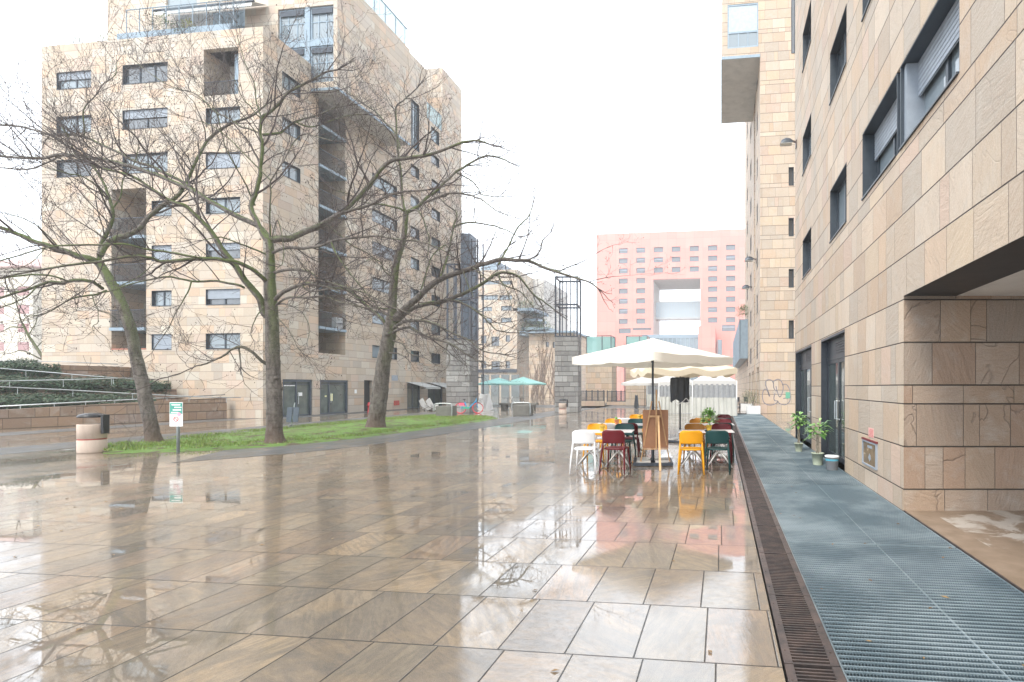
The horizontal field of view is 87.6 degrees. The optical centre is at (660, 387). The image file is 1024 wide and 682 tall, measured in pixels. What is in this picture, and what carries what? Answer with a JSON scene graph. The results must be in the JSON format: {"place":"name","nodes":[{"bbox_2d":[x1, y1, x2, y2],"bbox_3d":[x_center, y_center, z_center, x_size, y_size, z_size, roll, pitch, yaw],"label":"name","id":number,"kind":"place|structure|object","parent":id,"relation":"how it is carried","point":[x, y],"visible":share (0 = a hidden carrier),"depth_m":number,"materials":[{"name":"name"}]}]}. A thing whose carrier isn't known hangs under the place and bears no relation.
{"place":"outdoors","nodes":[
{"label":"outdoors","id":0,"kind":"place"},
{"bbox_2d":[0,259,41,363],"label":"pale house","id":1,"kind":"structure","parent":0,"point":[6,317],"depth_m":56.80,"materials":[{"name":"tile"}]},
{"bbox_2d":[0,394,226,428],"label":"ramp wall","id":2,"kind":"structure","parent":0,"point":[201,409],"depth_m":22.73,"materials":[{"name":"brown stone"}]},
{"bbox_2d":[0,386,240,402],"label":"handrail","id":3,"kind":"object","parent":2,"relation":"on","point":[113,392],"visible":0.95,"depth_m":21.29,"materials":[{"name":"metal"}]},
{"bbox_2d":[0,409,412,435],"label":"walkway","id":4,"kind":"structure","parent":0,"point":[70,429],"depth_m":23.30,"materials":[{"name":"grey stone"}]},
{"bbox_2d":[0,412,435,454],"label":"pavement","id":5,"kind":"structure","parent":0,"point":[22,449],"depth_m":16.47,"materials":[{"name":"grey stone"}]},
{"bbox_2d":[101,414,497,453],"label":"grass","id":6,"kind":"structure","parent":0,"point":[169,443],"depth_m":16.44,"materials":[{"name":"green plant"}]},
{"bbox_2d":[0,32,320,441],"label":"bare tree","id":7,"kind":"object","parent":6,"relation":"on","point":[145,402],"visible":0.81,"depth_m":15.01,"materials":[{"name":"brown plant"}]},
{"bbox_2d":[0,0,541,445],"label":"bare tree","id":8,"kind":"object","parent":6,"relation":"on","point":[268,303],"visible":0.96,"depth_m":14.46,"materials":[{"name":"brown plant"}]},
{"bbox_2d":[286,403,299,426],"bbox_3d":[-14.635,1.129,20.398,0.514,1.042,0.359,0,0,-21],"label":"leaning sign","id":9,"kind":"object","parent":6,"relation":"on","point":[292,414],"visible":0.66,"depth_m":20.33,"materials":[{"name":"metal"}]},
{"bbox_2d":[433,403,456,416],"bbox_3d":[-11.858,1.246,28.324,1.039,0.809,0.885,0,0,0],"label":"concrete block","id":10,"kind":"object","parent":6,"relation":"on","point":[451,410],"depth_m":27.97,"materials":[{"name":"concrete"}]},
{"bbox_2d":[278,21,681,427],"bbox_3d":[-7.155,-6.364,19.986,15.204,16.421,8.394,0,0,-9],"label":"bare tree","id":11,"kind":"object","parent":6,"relation":"on","point":[376,417],"visible":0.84,"depth_m":19.53,"materials":[{"name":"brown plant"}]},
{"bbox_2d":[0,0,744,336],"label":"sky","id":12,"kind":"structure","parent":0,"point":[629,91],"materials":[{"name":"white"}]},
{"bbox_2d":[172,401,624,462],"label":"path","id":13,"kind":"structure","parent":0,"point":[277,450],"depth_m":15.56,"materials":[{"name":"grey stone"}]},
{"bbox_2d":[511,402,532,415],"bbox_3d":[-8.014,1.246,29.872,1.139,0.809,0.985,0,0,0],"label":"concrete block","id":14,"kind":"object","parent":13,"relation":"on","point":[522,410],"depth_m":29.46,"materials":[{"name":"concrete"}]},
{"bbox_2d":[554,276,581,411],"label":"stone pillar","id":15,"kind":"structure","parent":13,"relation":"on","point":[567,376],"depth_m":33.84,"materials":[{"name":"grey stone"}]},
{"bbox_2d":[0,393,843,681],"bbox_3d":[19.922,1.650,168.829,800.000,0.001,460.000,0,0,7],"label":"plaza ground","id":16,"kind":"structure","parent":0,"point":[440,565],"depth_m":4.80,"materials":[{"name":"stone"}]},
{"bbox_2d":[0,276,41,359],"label":"bare tree","id":17,"kind":"object","parent":16,"relation":"on","point":[37,349],"visible":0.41,"depth_m":29.92,"materials":[{"name":"brown plant"}]},
{"bbox_2d":[0,365,176,409],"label":"terraced planter","id":18,"kind":"object","parent":16,"relation":"on","point":[107,371],"visible":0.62,"depth_m":25.82,"materials":[{"name":"green stone"}]},
{"bbox_2d":[0,357,61,379],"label":"ivy bed","id":19,"kind":"object","parent":18,"relation":"in","point":[16,364],"visible":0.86,"depth_m":24.08,"materials":[{"name":"green plant"}]},
{"bbox_2d":[0,377,129,386],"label":"handrail","id":20,"kind":"object","parent":18,"relation":"on","point":[61,379],"visible":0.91,"depth_m":22.31,"materials":[{"name":"metal"}]},
{"bbox_2d":[0,391,156,409],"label":"ivy bed","id":21,"kind":"object","parent":18,"relation":"in","point":[35,398],"visible":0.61,"depth_m":22.41,"materials":[{"name":"green plant"}]},
{"bbox_2d":[0,374,171,397],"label":"ivy bed","id":22,"kind":"object","parent":18,"relation":"in","point":[88,384],"visible":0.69,"depth_m":24.02,"materials":[{"name":"green plant"}]},
{"bbox_2d":[76,413,109,453],"bbox_3d":[-14.374,1.150,12.992,0.634,1.000,0.540,0,0,0],"label":"litter bin","id":23,"kind":"object","parent":16,"relation":"on","point":[91,438],"visible":0.99,"depth_m":12.83,"materials":[{"name":"beige stone"}]},
{"bbox_2d":[170,402,182,452],"bbox_3d":[-12.249,1.023,12.981,0.330,1.293,0.092,0,0,0],"label":"signpost","id":24,"kind":"object","parent":16,"relation":"on","point":[176,414],"visible":0.98,"depth_m":12.95,"materials":[{"name":"white metal"}]},
{"bbox_2d":[42,0,461,417],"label":"corner apartment building","id":25,"kind":"structure","parent":16,"relation":"on","point":[354,363],"depth_m":28.82,"materials":[{"name":"stone"}]},
{"bbox_2d":[56,70,90,89],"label":"window","id":26,"kind":"structure","parent":25,"relation":"in","point":[73,85],"depth_m":28.76,"materials":[{"name":"grey glass"}]},
{"bbox_2d":[57,159,90,177],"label":"window","id":27,"kind":"structure","parent":25,"relation":"in","point":[65,163],"depth_m":28.82,"materials":[{"name":"grey glass"}]},
{"bbox_2d":[57,115,90,132],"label":"window","id":28,"kind":"structure","parent":25,"relation":"in","point":[80,116],"depth_m":28.76,"materials":[{"name":"grey glass"}]},
{"bbox_2d":[122,107,167,129],"bbox_3d":[-28.278,-14.740,28.176,2.824,1.074,0.227,0,0,7],"label":"window","id":29,"kind":"structure","parent":25,"relation":"in","point":[165,110],"depth_m":28.22,"materials":[{"name":"grey glass"}]},
{"bbox_2d":[122,62,167,84],"bbox_3d":[-28.278,-17.230,28.176,2.824,1.074,0.227,0,0,7],"label":"window","id":30,"kind":"structure","parent":25,"relation":"in","point":[163,67],"depth_m":28.24,"materials":[{"name":"grey glass"}]},
{"bbox_2d":[123,152,167,172],"bbox_3d":[-28.278,-12.310,28.176,2.824,1.074,0.227,0,0,7],"label":"window","id":31,"kind":"structure","parent":25,"relation":"in","point":[164,164],"depth_m":28.21,"materials":[{"name":"grey glass"}]},
{"bbox_2d":[151,334,171,349],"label":"window","id":32,"kind":"structure","parent":25,"relation":"in","point":[160,346],"depth_m":28.04,"materials":[{"name":"grey glass"}]},
{"bbox_2d":[152,290,171,305],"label":"window","id":33,"kind":"structure","parent":25,"relation":"in","point":[166,302],"depth_m":28.12,"materials":[{"name":"grey glass"}]},
{"bbox_2d":[152,245,171,260],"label":"window","id":34,"kind":"structure","parent":25,"relation":"in","point":[167,247],"depth_m":28.05,"materials":[{"name":"grey glass"}]},
{"bbox_2d":[206,333,239,348],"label":"window","id":35,"kind":"structure","parent":25,"relation":"in","point":[221,341],"depth_m":27.68,"materials":[{"name":"grey glass"}]},
{"bbox_2d":[206,289,239,304],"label":"window","id":36,"kind":"structure","parent":25,"relation":"in","point":[213,296],"depth_m":27.64,"materials":[{"name":"grey glass"}]},
{"bbox_2d":[206,242,239,257],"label":"window","id":37,"kind":"structure","parent":25,"relation":"in","point":[235,253],"depth_m":27.63,"materials":[{"name":"grey glass"}]},
{"bbox_2d":[206,197,239,213],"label":"window","id":38,"kind":"structure","parent":25,"relation":"in","point":[235,199],"depth_m":27.66,"materials":[{"name":"grey glass"}]},
{"bbox_2d":[206,152,239,168],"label":"window","id":39,"kind":"structure","parent":25,"relation":"in","point":[226,157],"depth_m":27.61,"materials":[{"name":"grey glass"}]},
{"bbox_2d":[206,106,239,123],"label":"window","id":40,"kind":"structure","parent":25,"relation":"in","point":[223,108],"depth_m":27.67,"materials":[{"name":"grey glass"}]},
{"bbox_2d":[213,10,244,28],"bbox_3d":[-26.224,-21.240,31.163,2.150,3.180,0.090,0,0,7],"label":"terrace door","id":41,"kind":"structure","parent":25,"relation":"in","point":[240,12],"depth_m":31.13,"materials":[{"name":"grey glass"}]},
{"bbox_2d":[282,71,299,97],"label":"window","id":42,"kind":"structure","parent":25,"relation":"in","point":[289,87],"depth_m":29.05,"materials":[{"name":"grey glass"}]},
{"bbox_2d":[282,161,300,183],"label":"window","id":43,"kind":"structure","parent":25,"relation":"in","point":[295,175],"depth_m":29.32,"materials":[{"name":"grey glass"}]},
{"bbox_2d":[279,8,304,41],"bbox_3d":[-22.043,-21.670,30.715,1.740,1.940,0.160,0,0,7],"label":"window","id":44,"kind":"structure","parent":25,"relation":"in","point":[287,16],"depth_m":30.72,"materials":[{"name":"grey glass"}]},
{"bbox_2d":[283,379,311,416],"bbox_3d":[-21.004,0.596,29.515,0.163,2.107,2.074,0,0,7],"label":"door","id":45,"kind":"structure","parent":25,"relation":"in","point":[299,392],"depth_m":29.72,"materials":[{"name":"grey glass"}]},
{"bbox_2d":[311,6,332,39],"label":"window","id":46,"kind":"structure","parent":25,"relation":"in","point":[319,17],"depth_m":30.50,"materials":[{"name":"grey glass"}]},
{"bbox_2d":[311,45,332,82],"bbox_3d":[-20.096,-19.210,30.485,1.540,2.180,0.160,0,0,7],"label":"window","id":47,"kind":"structure","parent":25,"relation":"in","point":[329,55],"depth_m":30.48,"materials":[{"name":"grey glass"}]},
{"bbox_2d":[320,380,347,413],"bbox_3d":[-20.675,0.596,32.310,0.163,2.107,2.364,0,0,7],"label":"door","id":48,"kind":"structure","parent":25,"relation":"in","point":[331,401],"depth_m":32.40,"materials":[{"name":"grey glass"}]},
{"bbox_2d":[364,380,369,410],"bbox_3d":[-20.431,0.580,35.413,0.040,2.140,0.850,0,0,7],"label":"dark doorway","id":49,"kind":"structure","parent":25,"relation":"in","point":[366,382],"depth_m":35.53,"materials":[{"name":"black plastic"}]},
{"bbox_2d":[372,208,396,230],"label":"window","id":50,"kind":"structure","parent":25,"relation":"in","point":[376,217],"depth_m":37.11,"materials":[{"name":"grey glass"}]},
{"bbox_2d":[373,173,396,198],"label":"window","id":51,"kind":"structure","parent":25,"relation":"in","point":[377,184],"depth_m":37.19,"materials":[{"name":"grey glass"}]},
{"bbox_2d":[407,384,419,408],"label":"shop window","id":52,"kind":"structure","parent":25,"relation":"in","point":[413,395],"depth_m":40.84,"materials":[{"name":"grey glass"}]},
{"bbox_2d":[411,99,418,151],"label":"window","id":53,"kind":"structure","parent":25,"relation":"in","point":[413,114],"depth_m":40.98,"materials":[{"name":"grey glass"}]},
{"bbox_2d":[428,385,441,405],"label":"shop window","id":54,"kind":"structure","parent":25,"relation":"in","point":[435,396],"depth_m":43.99,"materials":[{"name":"grey glass"}]},
{"bbox_2d":[446,263,477,412],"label":"stone pillar","id":55,"kind":"structure","parent":16,"relation":"on","point":[456,393],"depth_m":32.86,"materials":[{"name":"grey stone"}]},
{"bbox_2d":[478,393,492,409],"bbox_3d":[-12.577,1.075,36.667,1.185,1.282,0.031,0,0,-16],"label":"white board","id":56,"kind":"object","parent":16,"relation":"on","point":[486,402],"visible":0.79,"depth_m":36.66,"materials":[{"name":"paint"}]},
{"bbox_2d":[479,262,532,396],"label":"beige apartment block","id":57,"kind":"structure","parent":16,"relation":"on","point":[490,287],"depth_m":92.14,"materials":[{"name":"stone"}]},
{"bbox_2d":[511,375,519,396],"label":"shop window","id":58,"kind":"structure","parent":57,"relation":"in","point":[515,389],"depth_m":91.57,"materials":[{"name":"grey glass"}]},
{"bbox_2d":[8,416,1023,670],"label":"fallen leaves","id":59,"kind":"object","parent":16,"relation":"on","point":[332,538],"visible":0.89,"depth_m":5.67,"materials":[{"name":"brown plant"}]},
{"bbox_2d":[514,278,567,337],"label":"terraced apartment block","id":60,"kind":"structure","parent":16,"relation":"on","point":[548,286],"depth_m":99.53,"materials":[{"name":"beige stone"}]},
{"bbox_2d":[520,330,589,397],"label":"climber covered block","id":61,"kind":"structure","parent":16,"relation":"on","point":[542,368],"depth_m":82.79,"materials":[{"name":"stone"}]},
{"bbox_2d":[569,430,599,473],"bbox_3d":[-1.462,1.236,9.970,0.516,0.832,0.536,0,0,4],"label":"cafe chair","id":62,"kind":"object","parent":16,"relation":"on","point":[583,436],"visible":0.99,"depth_m":9.78,"materials":[{"name":"white plastic"}]},
{"bbox_2d":[582,423,607,462],"bbox_3d":[-1.439,1.236,11.380,0.516,0.832,0.536,0,0,5],"label":"cafe chair","id":63,"kind":"object","parent":16,"relation":"on","point":[594,426],"visible":0.41,"depth_m":11.56,"materials":[{"name":"yellow plastic"}]},
{"bbox_2d":[586,335,616,402],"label":"stone kiosk","id":64,"kind":"object","parent":16,"relation":"on","point":[600,379],"visible":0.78,"depth_m":55.27,"materials":[{"name":"stone"}]},
{"bbox_2d":[599,430,630,473],"bbox_3d":[-0.880,1.236,10.021,0.516,0.832,0.536,0,0,11],"label":"cafe chair","id":65,"kind":"object","parent":16,"relation":"on","point":[613,436],"visible":1,"depth_m":9.83,"materials":[{"name":"red plastic"}]},
{"bbox_2d":[607,390,625,404],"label":"railing fence","id":66,"kind":"object","parent":16,"relation":"on","point":[616,398],"visible":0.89,"depth_m":47.76,"materials":[{"name":"metal"}]},
{"bbox_2d":[609,423,635,463],"bbox_3d":[-0.835,1.236,11.380,0.516,0.832,0.536,0,0,9],"label":"cafe chair","id":67,"kind":"object","parent":16,"relation":"on","point":[625,426],"visible":0.59,"depth_m":11.54,"materials":[{"name":"green plastic"}]},
{"bbox_2d":[617,423,640,458],"bbox_3d":[-0.734,1.236,11.970,0.516,0.832,0.536,0,0,4],"label":"cafe chair","id":68,"kind":"object","parent":16,"relation":"on","point":[637,437],"visible":0.38,"depth_m":11.79,"materials":[{"name":"teal plastic"}]},
{"bbox_2d":[626,386,646,404],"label":"stone wall","id":69,"kind":"structure","parent":16,"relation":"on","point":[633,391],"depth_m":46.58,"materials":[{"name":"stone"}]},
{"bbox_2d":[626,335,649,380],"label":"stone kiosk","id":70,"kind":"object","parent":16,"relation":"on","point":[630,340],"visible":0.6,"depth_m":60.91,"materials":[{"name":"stone"}]},
{"bbox_2d":[621,377,659,385],"bbox_3d":[-1.100,0.405,36.070,2.411,2.410,2.411,0,0,32],"label":"parasol","id":71,"kind":"object","parent":16,"relation":"on","point":[642,381],"visible":0.69,"depth_m":35.31,"materials":[{"name":"white fabric"}]},
{"bbox_2d":[572,338,732,465],"bbox_3d":[-0.167,0.284,11.100,2.468,2.708,2.468,0,0,43],"label":"parasol","id":72,"kind":"object","parent":16,"relation":"on","point":[652,353],"visible":1,"depth_m":10.67,"materials":[{"name":"beige fabric"}]},
{"bbox_2d":[640,390,669,470],"bbox_3d":[-0.094,0.853,10.497,0.665,1.607,0.756,0,0,-3],"label":"easel","id":73,"kind":"object","parent":16,"relation":"on","point":[655,429],"visible":0.91,"depth_m":10.79,"materials":[{"name":"brown wood"}]},
{"bbox_2d":[596,229,744,392],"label":"pink office block","id":74,"kind":"structure","parent":16,"relation":"on","point":[710,264],"depth_m":166.11,"materials":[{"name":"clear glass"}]},
{"bbox_2d":[658,376,691,412],"bbox_3d":[1.054,-0.025,33.828,2.271,3.350,2.811,0,0,3],"label":"market tent","id":75,"kind":"object","parent":16,"relation":"on","point":[664,395],"visible":0.35,"depth_m":32.89,"materials":[{"name":"white fabric"}]},
{"bbox_2d":[630,365,736,442],"bbox_3d":[0.599,0.274,15.588,2.624,2.728,2.624,0,0,-14],"label":"parasol","id":76,"kind":"object","parent":16,"relation":"on","point":[711,372],"visible":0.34,"depth_m":14.53,"materials":[{"name":"beige fabric"}]},
{"bbox_2d":[670,377,689,404],"bbox_3d":[0.583,0.106,15.462,0.597,0.831,0.348,0,0,7],"label":"dark cloth","id":77,"kind":"object","parent":76,"relation":"hanging from","point":[679,388],"visible":1,"depth_m":15.40,"materials":[{"name":"grey fabric"}]},
{"bbox_2d":[677,430,704,474],"bbox_3d":[0.595,1.236,9.920,0.516,0.832,0.536,0,0,4],"label":"cafe chair","id":78,"kind":"object","parent":16,"relation":"on","point":[690,437],"visible":1,"depth_m":9.73,"materials":[{"name":"yellow plastic"}]},
{"bbox_2d":[683,423,704,459],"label":"cafe chair","id":79,"kind":"object","parent":16,"relation":"on","point":[693,426],"visible":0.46,"depth_m":11.56,"materials":[{"name":"orange plastic"}]},
{"bbox_2d":[692,376,736,415],"bbox_3d":[3.225,0.175,31.012,2.640,2.950,3.180,0,0,3],"label":"market tent","id":80,"kind":"object","parent":16,"relation":"on","point":[718,394],"visible":0.73,"depth_m":29.95,"materials":[{"name":"white fabric"}]},
{"bbox_2d":[704,430,730,474],"bbox_3d":[1.112,1.236,9.951,0.516,0.832,0.536,0,0,11],"label":"cafe chair","id":81,"kind":"object","parent":16,"relation":"on","point":[716,437],"visible":0.99,"depth_m":9.76,"materials":[{"name":"green plastic"}]},
{"bbox_2d":[705,430,734,467],"bbox_3d":[1.218,1.273,10.680,0.600,0.735,0.600,0,0,3],"label":"cafe table","id":82,"kind":"object","parent":16,"relation":"on","point":[712,457],"visible":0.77,"depth_m":10.60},
{"bbox_2d":[698,407,718,429],"bbox_3d":[1.003,0.659,10.755,0.460,0.491,0.471,0,0,41],"label":"potted plant","id":83,"kind":"object","parent":82,"relation":"on","point":[710,413],"visible":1,"depth_m":10.70,"materials":[{"name":"green plant"}]},
{"bbox_2d":[709,423,732,463],"bbox_3d":[1.344,1.236,11.380,0.516,0.832,0.536,0,0,9],"label":"cafe chair","id":84,"kind":"object","parent":16,"relation":"on","point":[719,426],"visible":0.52,"depth_m":11.55,"materials":[{"name":"red plastic"}]},
{"bbox_2d":[745,390,759,413],"bbox_3d":[5.757,0.892,31.739,1.105,1.516,1.102,0,0,7],"label":"planter","id":85,"kind":"object","parent":16,"relation":"on","point":[752,409],"visible":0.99,"depth_m":31.53,"materials":[{"name":"white paint"}]},
{"bbox_2d":[731,416,846,681],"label":"drain channel","id":86,"kind":"object","parent":16,"relation":"in","point":[807,652],"visible":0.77,"depth_m":4.01,"materials":[{"name":"metal"}]},
{"bbox_2d":[734,413,902,681],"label":"pit","id":87,"kind":"object","parent":16,"relation":"in","point":[800,568],"depth_m":4.94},
{"bbox_2d":[733,414,1023,681],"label":"metal grating","id":88,"kind":"object","parent":87,"relation":"on","point":[970,628],"visible":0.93,"depth_m":4.32,"materials":[{"name":"grey metal"}]},
{"bbox_2d":[788,411,809,451],"bbox_3d":[3.571,1.130,13.212,0.619,1.036,0.609,0,0,7],"label":"potted plant","id":89,"kind":"object","parent":88,"relation":"on","point":[798,446],"visible":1,"depth_m":13.12,"materials":[{"name":"green plant"}]},
{"bbox_2d":[802,418,833,464],"bbox_3d":[3.365,1.156,10.932,0.668,0.984,0.620,0,0,26],"label":"potted plant","id":90,"kind":"object","parent":88,"relation":"on","point":[817,457],"visible":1,"depth_m":10.86,"materials":[{"name":"green plant"}]},
{"bbox_2d":[825,455,839,470],"bbox_3d":[3.433,1.503,10.248,0.284,0.290,0.284,0,0,7],"label":"bucket","id":91,"kind":"object","parent":88,"relation":"on","point":[832,462],"visible":1,"depth_m":10.15,"materials":[{"name":"white plastic"}]},
{"bbox_2d":[780,0,1023,510],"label":"stone building","id":92,"kind":"structure","parent":16,"relation":"on","point":[909,249],"depth_m":6.83,"materials":[{"name":"stone"}]},
{"bbox_2d":[795,345,811,448],"bbox_3d":[4.350,0.251,15.255,0.216,2.797,3.014,0,0,7],"label":"glass door","id":93,"kind":"structure","parent":92,"relation":"in","point":[803,357],"depth_m":16.00,"materials":[{"name":"grey glass"}]},
{"bbox_2d":[802,227,810,279],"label":"window","id":94,"kind":"structure","parent":92,"relation":"in","point":[807,240],"depth_m":15.24,"materials":[{"name":"grey glass"}]},
{"bbox_2d":[802,114,810,175],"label":"window","id":95,"kind":"structure","parent":92,"relation":"in","point":[807,135],"depth_m":15.20,"materials":[{"name":"grey glass"}]},
{"bbox_2d":[802,1,810,72],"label":"window","id":96,"kind":"structure","parent":92,"relation":"in","point":[807,29],"depth_m":15.11,"materials":[{"name":"grey glass"}]},
{"bbox_2d":[821,329,844,470],"bbox_3d":[3.879,0.251,11.268,0.216,2.797,2.444,0,0,7],"label":"glass door","id":97,"kind":"structure","parent":92,"relation":"in","point":[833,346],"depth_m":11.78,"materials":[{"name":"grey glass"}]},
{"bbox_2d":[829,162,846,243],"bbox_3d":[3.801,-3.795,10.678,0.257,1.164,1.534,0,0,7],"label":"window","id":98,"kind":"structure","parent":92,"relation":"in","point":[838,193],"depth_m":11.25,"materials":[{"name":"grey glass"}]},
{"bbox_2d":[829,4,846,105],"bbox_3d":[3.801,-6.875,10.678,0.257,1.164,1.534,0,0,7],"label":"window","id":99,"kind":"structure","parent":92,"relation":"in","point":[838,54],"depth_m":11.15,"materials":[{"name":"grey glass"}]},
{"bbox_2d":[861,72,899,200],"bbox_3d":[3.523,-3.785,7.942,0.347,1.144,1.754,0,0,7],"label":"window","id":100,"kind":"structure","parent":92,"relation":"in","point":[881,137],"depth_m":8.31,"materials":[{"name":"grey glass"}]},
{"bbox_2d":[899,0,959,150],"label":"window","id":101,"kind":"structure","parent":92,"relation":"in","point":[936,49],"depth_m":6.24,"materials":[{"name":"grey glass"}]},
{"bbox_2d":[493,405,738,408],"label":"crossing path","id":102,"kind":"structure","parent":0,"point":[610,406],"depth_m":43.98,"materials":[{"name":"grey stone"}]},
{"bbox_2d":[461,233,483,398],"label":"lift tower","id":103,"kind":"structure","parent":102,"relation":"on","point":[465,310],"depth_m":45.29,"materials":[{"name":"grey metal"}]},
{"bbox_2d":[499,377,545,401],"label":"parasol","id":104,"kind":"object","parent":102,"relation":"on","point":[526,381],"visible":0.94,"depth_m":44.76,"materials":[{"name":"teal fabric"}]},
{"bbox_2d":[581,390,604,405],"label":"railing fence","id":105,"kind":"object","parent":102,"relation":"on","point":[584,399],"visible":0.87,"depth_m":44.92,"materials":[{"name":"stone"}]},
{"bbox_2d":[646,376,664,406],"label":"market tent","id":106,"kind":"object","parent":102,"relation":"on","point":[649,394],"visible":0.16,"depth_m":43.99,"materials":[{"name":"white fabric"}]},
{"bbox_2d":[721,0,794,413],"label":"stone tower","id":107,"kind":"structure","parent":0,"point":[758,71],"depth_m":32.45,"materials":[{"name":"beige stone"}]},
{"bbox_2d":[791,0,794,53],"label":"window","id":108,"kind":"structure","parent":107,"relation":"in","point":[792,1],"depth_m":32.44,"materials":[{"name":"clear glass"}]},
{"bbox_2d":[907,511,1023,589],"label":"passage floor","id":109,"kind":"structure","parent":0,"point":[993,540],"depth_m":5.72,"materials":[{"name":"beige stone"}]},
{"bbox_2d":[903,510,1023,592],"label":"edge strip","id":110,"kind":"object","parent":109,"relation":"on","point":[982,563],"visible":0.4,"depth_m":4.97,"materials":[{"name":"metal"}]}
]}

